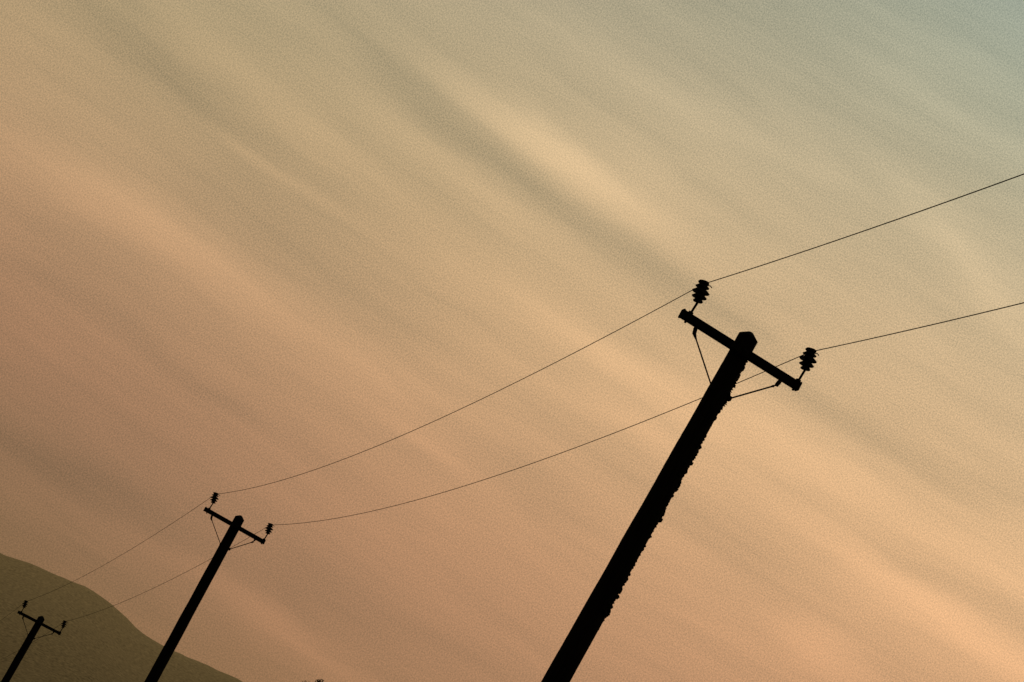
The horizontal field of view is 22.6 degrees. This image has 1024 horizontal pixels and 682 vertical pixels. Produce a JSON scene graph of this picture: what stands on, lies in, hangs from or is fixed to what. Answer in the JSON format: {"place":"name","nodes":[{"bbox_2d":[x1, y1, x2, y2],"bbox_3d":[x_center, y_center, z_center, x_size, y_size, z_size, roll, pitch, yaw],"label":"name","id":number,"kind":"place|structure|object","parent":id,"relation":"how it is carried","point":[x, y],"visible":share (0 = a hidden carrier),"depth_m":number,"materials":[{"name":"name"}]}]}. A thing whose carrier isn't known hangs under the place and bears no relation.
{"place":"outdoors","nodes":[
{"label":"outdoors","id":0,"kind":"place"},
{"bbox_2d":[0,553,241,681],"bbox_3d":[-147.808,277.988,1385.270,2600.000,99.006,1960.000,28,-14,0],"label":"hill","id":1,"kind":"structure","parent":0,"point":[112,644],"depth_m":854.34,"materials":[{"name":"green plant"}]},
{"bbox_2d":[0,0,1023,681],"label":"sky","id":2,"kind":"structure","parent":0,"point":[245,244],"materials":[{"name":"orange"}]},
{"bbox_3d":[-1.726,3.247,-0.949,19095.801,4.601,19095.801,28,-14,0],"label":"ground","id":3,"kind":"structure","parent":0,"visible":0},
{"bbox_2d":[1,600,67,681],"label":"utility pole","id":4,"kind":"object","parent":3,"relation":"on","point":[22,651],"visible":1,"depth_m":119.11,"materials":[{"name":"brown wood"}]},
{"bbox_2d":[144,492,274,681],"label":"utility pole","id":5,"kind":"object","parent":3,"relation":"on","point":[178,631],"visible":1,"depth_m":82.00,"materials":[{"name":"brown wood"}]},
{"bbox_2d":[541,279,818,681],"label":"utility pole","id":6,"kind":"object","parent":3,"relation":"on","point":[595,612],"visible":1,"depth_m":39.23,"materials":[{"name":"brown wood"}]},
{"bbox_2d":[0,174,1023,620],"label":"power line","id":7,"kind":"object","parent":6,"relation":"attached to","point":[612,332],"visible":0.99,"depth_m":40.98,"materials":[{"name":"black metal"}]},
{"bbox_2d":[14,302,1023,652],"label":"power line","id":8,"kind":"object","parent":6,"relation":"attached to","point":[626,428],"visible":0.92,"depth_m":47.05,"materials":[{"name":"black metal"}]}
]}

